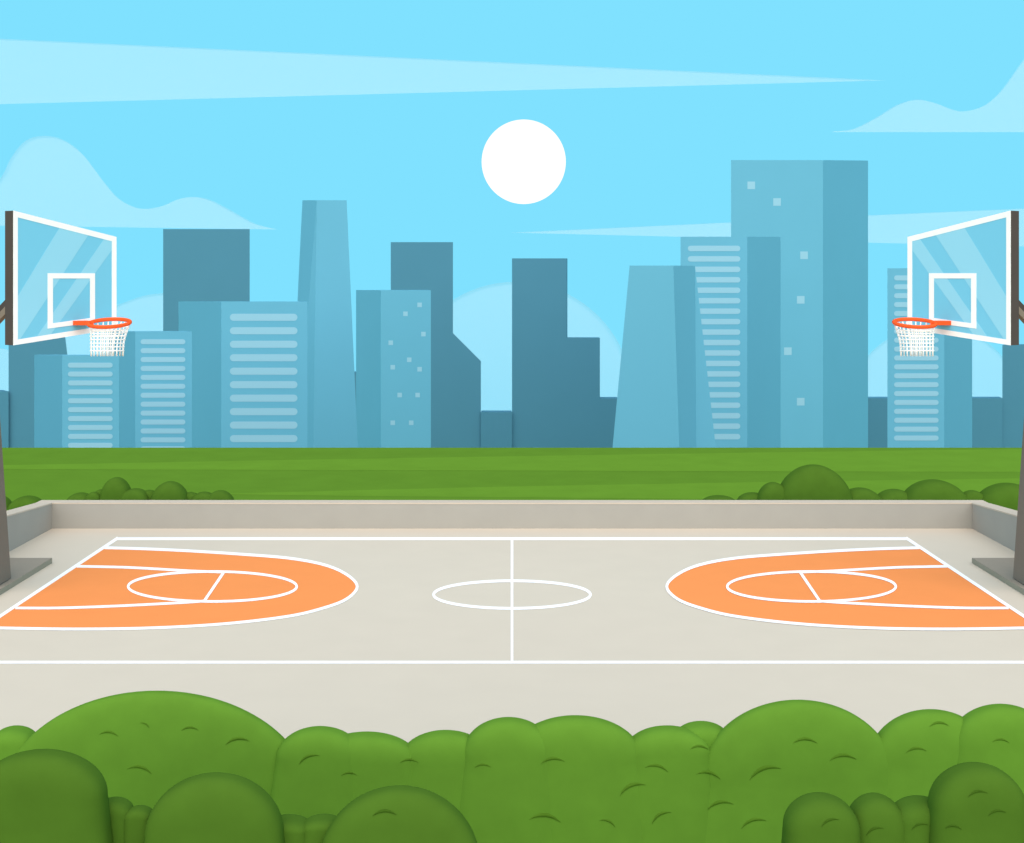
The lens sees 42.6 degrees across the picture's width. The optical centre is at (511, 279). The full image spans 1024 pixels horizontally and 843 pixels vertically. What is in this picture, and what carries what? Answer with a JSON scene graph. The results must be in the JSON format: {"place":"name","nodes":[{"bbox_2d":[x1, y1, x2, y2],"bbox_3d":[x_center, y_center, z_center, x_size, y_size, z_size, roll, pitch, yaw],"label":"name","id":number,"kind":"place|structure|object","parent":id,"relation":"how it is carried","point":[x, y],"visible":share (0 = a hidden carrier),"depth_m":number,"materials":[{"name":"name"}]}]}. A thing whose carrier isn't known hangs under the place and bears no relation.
{"place":"outdoors","nodes":[
{"label":"outdoors","id":0,"kind":"place"},
{"bbox_2d":[0,725,34,759],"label":"bush","id":1,"kind":"object","parent":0,"point":[14,738],"visible":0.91,"depth_m":20.07,"materials":[{"name":"green plant"}]},
{"bbox_2d":[163,229,249,330],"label":"tower block","id":2,"kind":"structure","parent":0,"point":[206,264],"depth_m":2200.00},
{"bbox_2d":[304,814,335,842],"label":"bush","id":3,"kind":"object","parent":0,"point":[316,826],"visible":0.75,"depth_m":15.35,"materials":[{"name":"green plant"}]},
{"bbox_2d":[0,0,1023,410],"bbox_3d":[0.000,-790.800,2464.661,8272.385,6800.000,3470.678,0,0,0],"label":"sky","id":4,"kind":"structure","parent":0,"point":[136,128],"depth_m":4129.98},
{"bbox_2d":[482,119,565,203],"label":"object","id":5,"kind":"object","parent":4,"relation":"in","point":[523,161],"visible":1,"depth_m":3516.76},
{"bbox_2d":[0,528,1023,741],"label":"court","id":6,"kind":"object","parent":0,"point":[393,609],"visible":0.33,"depth_m":32.94,"materials":[{"name":"concrete"}]},
{"bbox_2d":[0,211,131,594],"bbox_3d":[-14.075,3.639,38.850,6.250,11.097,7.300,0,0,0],"label":"basketball hoop","id":7,"kind":"object","parent":6,"relation":"on","point":[60,280],"visible":1,"depth_m":37.89,"materials":[{"name":"glass"}]},
{"bbox_2d":[0,549,355,627],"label":"painted area","id":8,"kind":"object","parent":6,"relation":"on","point":[319,586],"visible":1,"depth_m":38.62,"materials":[{"name":"orange paint"}]},
{"bbox_2d":[0,537,1023,663],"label":"court lines","id":9,"kind":"object","parent":6,"relation":"on","point":[511,580],"visible":1,"depth_m":37.76,"materials":[{"name":"white paint"}]},
{"bbox_2d":[668,549,1023,627],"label":"painted area","id":10,"kind":"object","parent":6,"relation":"on","point":[704,586],"visible":1,"depth_m":38.62,"materials":[{"name":"orange paint"}]},
{"bbox_2d":[892,211,1023,594],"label":"basketball hoop","id":11,"kind":"object","parent":6,"relation":"on","point":[962,280],"visible":1,"depth_m":37.89,"materials":[{"name":"glass"}]},
{"bbox_2d":[2,448,1021,509],"bbox_3d":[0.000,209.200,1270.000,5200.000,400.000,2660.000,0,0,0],"label":"ground","id":12,"kind":"structure","parent":0,"point":[53,484],"depth_m":61.83,"materials":[{"name":"green plant"}]},
{"bbox_2d":[0,390,8,447],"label":"tower block","id":13,"kind":"structure","parent":12,"relation":"on","point":[4,408],"depth_m":2194.00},
{"bbox_2d":[6,495,41,510],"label":"bush","id":14,"kind":"object","parent":12,"relation":"on","point":[22,501],"visible":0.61,"depth_m":51.97,"materials":[{"name":"green plant"}]},
{"bbox_2d":[7,503,51,551],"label":"boundary wall","id":15,"kind":"structure","parent":12,"relation":"on","point":[27,523],"depth_m":46.04,"materials":[{"name":"concrete"}]},
{"bbox_2d":[9,337,66,447],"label":"tower block","id":16,"kind":"structure","parent":12,"relation":"on","point":[21,395],"depth_m":2200.00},
{"bbox_2d":[0,749,112,842],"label":"bush","id":17,"kind":"object","parent":12,"relation":"on","point":[52,796],"visible":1,"depth_m":14.98,"materials":[{"name":"green plant"}]},
{"bbox_2d":[34,355,118,447],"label":"tower block","id":18,"kind":"structure","parent":12,"relation":"on","point":[76,401],"depth_m":620.00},
{"bbox_2d":[68,363,112,367],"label":"window","id":19,"kind":"structure","parent":18,"relation":"in","point":[72,365],"depth_m":619.96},
{"bbox_2d":[68,372,112,376],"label":"window","id":20,"kind":"structure","parent":18,"relation":"in","point":[72,374],"depth_m":619.96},
{"bbox_2d":[68,380,112,384],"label":"window","id":21,"kind":"structure","parent":18,"relation":"in","point":[72,382],"depth_m":619.96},
{"bbox_2d":[68,389,112,393],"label":"window","id":22,"kind":"structure","parent":18,"relation":"in","point":[72,391],"depth_m":619.96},
{"bbox_2d":[68,398,112,402],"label":"window","id":23,"kind":"structure","parent":18,"relation":"in","point":[71,400],"depth_m":619.96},
{"bbox_2d":[68,407,112,411],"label":"window","id":24,"kind":"structure","parent":18,"relation":"in","point":[71,409],"depth_m":619.96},
{"bbox_2d":[68,416,112,420],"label":"window","id":25,"kind":"structure","parent":18,"relation":"in","point":[71,418],"depth_m":619.96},
{"bbox_2d":[68,425,112,429],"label":"window","id":26,"kind":"structure","parent":18,"relation":"in","point":[71,427],"depth_m":619.96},
{"bbox_2d":[68,434,112,438],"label":"window","id":27,"kind":"structure","parent":18,"relation":"in","point":[71,436],"depth_m":619.96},
{"bbox_2d":[68,443,112,447],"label":"window","id":28,"kind":"structure","parent":18,"relation":"in","point":[71,445],"depth_m":619.96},
{"bbox_2d":[108,796,132,842],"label":"bush","id":29,"kind":"object","parent":12,"relation":"on","point":[119,807],"visible":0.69,"depth_m":15.40,"materials":[{"name":"green plant"}]},
{"bbox_2d":[124,805,151,842],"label":"bush","id":30,"kind":"object","parent":12,"relation":"on","point":[136,818],"visible":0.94,"depth_m":15.38,"materials":[{"name":"green plant"}]},
{"bbox_2d":[109,331,191,447],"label":"tower block","id":31,"kind":"structure","parent":12,"relation":"on","point":[155,389],"depth_m":820.00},
{"bbox_2d":[141,339,184,343],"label":"window","id":32,"kind":"structure","parent":31,"relation":"in","point":[144,341],"depth_m":819.90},
{"bbox_2d":[141,348,184,352],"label":"window","id":33,"kind":"structure","parent":31,"relation":"in","point":[144,350],"depth_m":819.90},
{"bbox_2d":[141,357,184,361],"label":"window","id":34,"kind":"structure","parent":31,"relation":"in","point":[144,359],"depth_m":819.90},
{"bbox_2d":[141,366,184,370],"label":"window","id":35,"kind":"structure","parent":31,"relation":"in","point":[144,368],"depth_m":819.90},
{"bbox_2d":[141,375,184,379],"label":"window","id":36,"kind":"structure","parent":31,"relation":"in","point":[144,377],"depth_m":819.90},
{"bbox_2d":[141,384,184,388],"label":"window","id":37,"kind":"structure","parent":31,"relation":"in","point":[144,386],"depth_m":819.90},
{"bbox_2d":[141,393,184,397],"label":"window","id":38,"kind":"structure","parent":31,"relation":"in","point":[144,395],"depth_m":819.90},
{"bbox_2d":[141,402,184,406],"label":"window","id":39,"kind":"structure","parent":31,"relation":"in","point":[144,404],"depth_m":819.90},
{"bbox_2d":[141,411,184,415],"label":"window","id":40,"kind":"structure","parent":31,"relation":"in","point":[144,413],"depth_m":819.90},
{"bbox_2d":[141,420,184,424],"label":"window","id":41,"kind":"structure","parent":31,"relation":"in","point":[145,422],"depth_m":819.90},
{"bbox_2d":[141,428,184,432],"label":"window","id":42,"kind":"structure","parent":31,"relation":"in","point":[145,430],"depth_m":819.90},
{"bbox_2d":[141,437,184,441],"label":"window","id":43,"kind":"structure","parent":31,"relation":"in","point":[145,439],"depth_m":819.90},
{"bbox_2d":[67,477,233,499],"bbox_3d":[-14.602,8.593,52.760,7.449,1.213,1.797,0,0,2],"label":"bush","id":44,"kind":"object","parent":12,"relation":"on","point":[116,488],"visible":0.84,"depth_m":52.46,"materials":[{"name":"green plant"}]},
{"bbox_2d":[17,691,284,808],"bbox_3d":[-5.449,7.755,20.100,6.951,2.889,0.812,0,0,0],"label":"bush","id":45,"kind":"object","parent":12,"relation":"on","point":[149,748],"visible":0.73,"depth_m":19.87,"materials":[{"name":"green plant"}]},
{"bbox_2d":[144,772,284,842],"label":"bush","id":46,"kind":"object","parent":12,"relation":"on","point":[216,807],"visible":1,"depth_m":15.01,"materials":[{"name":"green plant"}]},
{"bbox_2d":[178,301,306,447],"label":"tower block","id":47,"kind":"structure","parent":12,"relation":"on","point":[249,374],"depth_m":1080.00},
{"bbox_2d":[230,314,296,320],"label":"window","id":48,"kind":"structure","parent":47,"relation":"in","point":[234,317],"depth_m":1079.85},
{"bbox_2d":[230,327,296,333],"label":"window","id":49,"kind":"structure","parent":47,"relation":"in","point":[234,330],"depth_m":1079.85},
{"bbox_2d":[230,341,296,347],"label":"window","id":50,"kind":"structure","parent":47,"relation":"in","point":[234,344],"depth_m":1079.85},
{"bbox_2d":[230,354,296,360],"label":"window","id":51,"kind":"structure","parent":47,"relation":"in","point":[234,357],"depth_m":1079.85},
{"bbox_2d":[230,368,296,374],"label":"window","id":52,"kind":"structure","parent":47,"relation":"in","point":[234,371],"depth_m":1079.85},
{"bbox_2d":[230,381,296,387],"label":"window","id":53,"kind":"structure","parent":47,"relation":"in","point":[234,384],"depth_m":1079.85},
{"bbox_2d":[230,395,296,401],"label":"window","id":54,"kind":"structure","parent":47,"relation":"in","point":[234,398],"depth_m":1079.85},
{"bbox_2d":[230,408,296,414],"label":"window","id":55,"kind":"structure","parent":47,"relation":"in","point":[234,411],"depth_m":1079.85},
{"bbox_2d":[230,422,296,428],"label":"window","id":56,"kind":"structure","parent":47,"relation":"in","point":[235,425],"depth_m":1079.85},
{"bbox_2d":[230,435,296,441],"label":"window","id":57,"kind":"structure","parent":47,"relation":"in","point":[234,438],"depth_m":1079.85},
{"bbox_2d":[281,814,306,842],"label":"bush","id":58,"kind":"object","parent":12,"relation":"on","point":[294,831],"visible":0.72,"depth_m":15.34,"materials":[{"name":"green plant"}]},
{"bbox_2d":[271,726,355,817],"bbox_3d":[-2.938,8.017,20.000,1.891,2.367,0.812,0,0,0],"label":"bush","id":59,"kind":"object","parent":12,"relation":"on","point":[313,773],"visible":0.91,"depth_m":19.73,"materials":[{"name":"green plant"}]},
{"bbox_2d":[298,200,357,447],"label":"tower block","id":60,"kind":"structure","parent":12,"relation":"on","point":[324,289],"depth_m":1400.00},
{"bbox_2d":[348,731,416,799],"bbox_3d":[-2.229,8.068,20.050,2.295,2.264,0.812,0,0,0],"label":"bush","id":61,"kind":"object","parent":12,"relation":"on","point":[379,760],"visible":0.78,"depth_m":19.79,"materials":[{"name":"green plant"}]},
{"bbox_2d":[356,290,430,447],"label":"tower block","id":62,"kind":"structure","parent":12,"relation":"on","point":[393,368],"depth_m":1750.00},
{"bbox_2d":[322,785,476,842],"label":"bush","id":63,"kind":"object","parent":12,"relation":"on","point":[400,814],"visible":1,"depth_m":15.04,"materials":[{"name":"green plant"}]},
{"bbox_2d":[391,242,480,447],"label":"tower block","id":64,"kind":"structure","parent":12,"relation":"on","point":[455,392],"depth_m":2200.00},
{"bbox_2d":[408,730,468,810],"bbox_3d":[-1.021,8.063,20.100,2.050,2.273,0.812,0,0,0],"label":"bush","id":65,"kind":"object","parent":12,"relation":"on","point":[438,756],"visible":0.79,"depth_m":19.83,"materials":[{"name":"green plant"}]},
{"bbox_2d":[481,410,511,447],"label":"tower block","id":66,"kind":"structure","parent":12,"relation":"on","point":[496,428],"depth_m":2194.00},
{"bbox_2d":[460,717,560,842],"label":"bush","id":67,"kind":"object","parent":12,"relation":"on","point":[505,794],"visible":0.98,"depth_m":19.71,"materials":[{"name":"green plant"}]},
{"bbox_2d":[36,500,987,527],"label":"boundary wall","id":68,"kind":"structure","parent":12,"relation":"on","point":[511,513],"depth_m":48.39,"materials":[{"name":"concrete"}]},
{"bbox_2d":[3,449,1021,498],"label":"mown strips","id":69,"kind":"object","parent":12,"relation":"on","point":[992,460],"visible":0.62,"depth_m":64.43,"materials":[{"name":"green plant"}]},
{"bbox_2d":[512,258,616,447],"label":"tower block","id":70,"kind":"structure","parent":12,"relation":"on","point":[558,401],"depth_m":2200.00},
{"bbox_2d":[536,715,643,842],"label":"bush","id":71,"kind":"object","parent":12,"relation":"on","point":[591,764],"visible":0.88,"depth_m":19.77,"materials":[{"name":"green plant"}]},
{"bbox_2d":[613,266,715,447],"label":"tower block","id":72,"kind":"structure","parent":12,"relation":"on","point":[663,398],"depth_m":620.00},
{"bbox_2d":[633,725,719,842],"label":"bush","id":73,"kind":"object","parent":12,"relation":"on","point":[673,772],"visible":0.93,"depth_m":19.81,"materials":[{"name":"green plant"}]},
{"bbox_2d":[681,721,722,746],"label":"bush","id":74,"kind":"object","parent":12,"relation":"on","point":[707,732],"visible":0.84,"depth_m":20.13,"materials":[{"name":"green plant"}]},
{"bbox_2d":[681,237,780,447],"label":"tower block","id":75,"kind":"structure","parent":12,"relation":"on","point":[739,285],"depth_m":1150.00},
{"bbox_2d":[688,246,739,250],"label":"window","id":76,"kind":"structure","parent":75,"relation":"in","point":[691,248],"depth_m":1149.78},
{"bbox_2d":[688,256,739,261],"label":"window","id":77,"kind":"structure","parent":75,"relation":"in","point":[691,258],"depth_m":1149.78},
{"bbox_2d":[695,267,739,271],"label":"window","id":78,"kind":"structure","parent":75,"relation":"in","point":[698,269],"depth_m":1149.78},
{"bbox_2d":[696,277,739,282],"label":"window","id":79,"kind":"structure","parent":75,"relation":"in","point":[699,279],"depth_m":1149.78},
{"bbox_2d":[698,288,739,292],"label":"window","id":80,"kind":"structure","parent":75,"relation":"in","point":[700,290],"depth_m":1149.78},
{"bbox_2d":[699,298,739,302],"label":"window","id":81,"kind":"structure","parent":75,"relation":"in","point":[701,300],"depth_m":1149.78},
{"bbox_2d":[700,308,739,313],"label":"window","id":82,"kind":"structure","parent":75,"relation":"in","point":[702,310],"depth_m":1149.78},
{"bbox_2d":[701,319,739,323],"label":"window","id":83,"kind":"structure","parent":75,"relation":"in","point":[704,321],"depth_m":1149.78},
{"bbox_2d":[702,329,739,334],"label":"window","id":84,"kind":"structure","parent":75,"relation":"in","point":[705,331],"depth_m":1149.78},
{"bbox_2d":[704,340,739,344],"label":"window","id":85,"kind":"structure","parent":75,"relation":"in","point":[706,342],"depth_m":1149.78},
{"bbox_2d":[705,350,739,355],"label":"window","id":86,"kind":"structure","parent":75,"relation":"in","point":[707,352],"depth_m":1149.78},
{"bbox_2d":[706,361,739,365],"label":"window","id":87,"kind":"structure","parent":75,"relation":"in","point":[708,363],"depth_m":1149.78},
{"bbox_2d":[707,371,739,376],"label":"window","id":88,"kind":"structure","parent":75,"relation":"in","point":[710,373],"depth_m":1149.78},
{"bbox_2d":[708,382,739,386],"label":"window","id":89,"kind":"structure","parent":75,"relation":"in","point":[711,384],"depth_m":1149.78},
{"bbox_2d":[710,392,739,397],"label":"window","id":90,"kind":"structure","parent":75,"relation":"in","point":[712,394],"depth_m":1149.78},
{"bbox_2d":[711,403,739,407],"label":"window","id":91,"kind":"structure","parent":75,"relation":"in","point":[713,405],"depth_m":1149.78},
{"bbox_2d":[712,413,739,417],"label":"window","id":92,"kind":"structure","parent":75,"relation":"in","point":[714,415],"depth_m":1149.78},
{"bbox_2d":[713,423,739,428],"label":"window","id":93,"kind":"structure","parent":75,"relation":"in","point":[716,425],"depth_m":1149.78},
{"bbox_2d":[714,434,739,438],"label":"window","id":94,"kind":"structure","parent":75,"relation":"in","point":[717,436],"depth_m":1149.78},
{"bbox_2d":[705,700,887,842],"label":"bush","id":95,"kind":"object","parent":12,"relation":"on","point":[769,763],"visible":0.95,"depth_m":19.79,"materials":[{"name":"green plant"}]},
{"bbox_2d":[731,160,867,447],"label":"tower block","id":96,"kind":"structure","parent":12,"relation":"on","point":[813,214],"depth_m":1750.00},
{"bbox_2d":[737,464,881,499],"bbox_3d":[12.087,8.415,53.007,6.530,1.882,2.146,0,0,0],"label":"bush","id":97,"kind":"object","parent":12,"relation":"on","point":[812,482],"visible":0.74,"depth_m":52.25,"materials":[{"name":"green plant"}]},
{"bbox_2d":[781,792,860,842],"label":"bush","id":98,"kind":"object","parent":12,"relation":"on","point":[817,817],"visible":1,"depth_m":15.07,"materials":[{"name":"green plant"}]},
{"bbox_2d":[850,792,904,842],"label":"bush","id":99,"kind":"object","parent":12,"relation":"on","point":[879,817],"visible":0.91,"depth_m":15.28,"materials":[{"name":"green plant"}]},
{"bbox_2d":[895,795,929,842],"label":"bush","id":100,"kind":"object","parent":12,"relation":"on","point":[914,810],"visible":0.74,"depth_m":15.29,"materials":[{"name":"green plant"}]},
{"bbox_2d":[878,709,962,801],"bbox_3d":[6.429,7.900,20.100,2.800,2.599,0.812,0,0,0],"label":"bush","id":101,"kind":"object","parent":12,"relation":"on","point":[921,747],"visible":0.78,"depth_m":19.84,"materials":[{"name":"green plant"}]},
{"bbox_2d":[878,479,967,499],"bbox_3d":[16.546,8.690,53.055,3.752,1.152,1.817,0,0,0],"label":"bush","id":102,"kind":"object","parent":12,"relation":"on","point":[931,489],"visible":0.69,"depth_m":52.49,"materials":[{"name":"green plant"}]},
{"bbox_2d":[887,268,971,447],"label":"tower block","id":103,"kind":"structure","parent":12,"relation":"on","point":[929,401],"depth_m":820.00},
{"bbox_2d":[894,355,938,359],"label":"window","id":104,"kind":"structure","parent":103,"relation":"in","point":[897,357],"depth_m":819.90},
{"bbox_2d":[894,364,938,368],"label":"window","id":105,"kind":"structure","parent":103,"relation":"in","point":[898,366],"depth_m":819.90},
{"bbox_2d":[894,373,938,377],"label":"window","id":106,"kind":"structure","parent":103,"relation":"in","point":[898,375],"depth_m":819.90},
{"bbox_2d":[894,382,938,386],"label":"window","id":107,"kind":"structure","parent":103,"relation":"in","point":[897,384],"depth_m":819.90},
{"bbox_2d":[894,391,938,395],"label":"window","id":108,"kind":"structure","parent":103,"relation":"in","point":[897,393],"depth_m":819.90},
{"bbox_2d":[894,400,938,404],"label":"window","id":109,"kind":"structure","parent":103,"relation":"in","point":[897,402],"depth_m":819.90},
{"bbox_2d":[894,409,938,413],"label":"window","id":110,"kind":"structure","parent":103,"relation":"in","point":[897,411],"depth_m":819.90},
{"bbox_2d":[894,418,938,422],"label":"window","id":111,"kind":"structure","parent":103,"relation":"in","point":[897,420],"depth_m":819.90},
{"bbox_2d":[894,427,938,431],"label":"window","id":112,"kind":"structure","parent":103,"relation":"in","point":[898,429],"depth_m":819.90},
{"bbox_2d":[894,436,938,440],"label":"window","id":113,"kind":"structure","parent":103,"relation":"in","point":[898,438],"depth_m":819.90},
{"bbox_2d":[868,397,1001,447],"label":"tower block","id":114,"kind":"structure","parent":12,"relation":"on","point":[986,422],"depth_m":2194.00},
{"bbox_2d":[963,490,982,499],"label":"bush","id":115,"kind":"object","parent":12,"relation":"on","point":[973,495],"visible":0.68,"depth_m":52.61,"materials":[{"name":"green plant"}]},
{"bbox_2d":[928,762,1023,842],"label":"bush","id":116,"kind":"object","parent":12,"relation":"on","point":[974,802],"visible":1,"depth_m":15.04,"materials":[{"name":"green plant"}]},
{"bbox_2d":[957,704,1023,793],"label":"bush","id":117,"kind":"object","parent":12,"relation":"on","point":[992,734],"visible":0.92,"depth_m":19.74,"materials":[{"name":"green plant"}]},
{"bbox_2d":[972,503,1016,551],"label":"boundary wall","id":118,"kind":"structure","parent":12,"relation":"on","point":[996,523],"depth_m":46.04,"materials":[{"name":"concrete"}]},
{"bbox_2d":[980,483,1018,510],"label":"bush","id":119,"kind":"object","parent":12,"relation":"on","point":[1006,495],"visible":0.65,"depth_m":52.24,"materials":[{"name":"green plant"}]},
{"bbox_2d":[1002,344,1023,447],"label":"tower block","id":120,"kind":"structure","parent":12,"relation":"on","point":[1012,393],"depth_m":2200.00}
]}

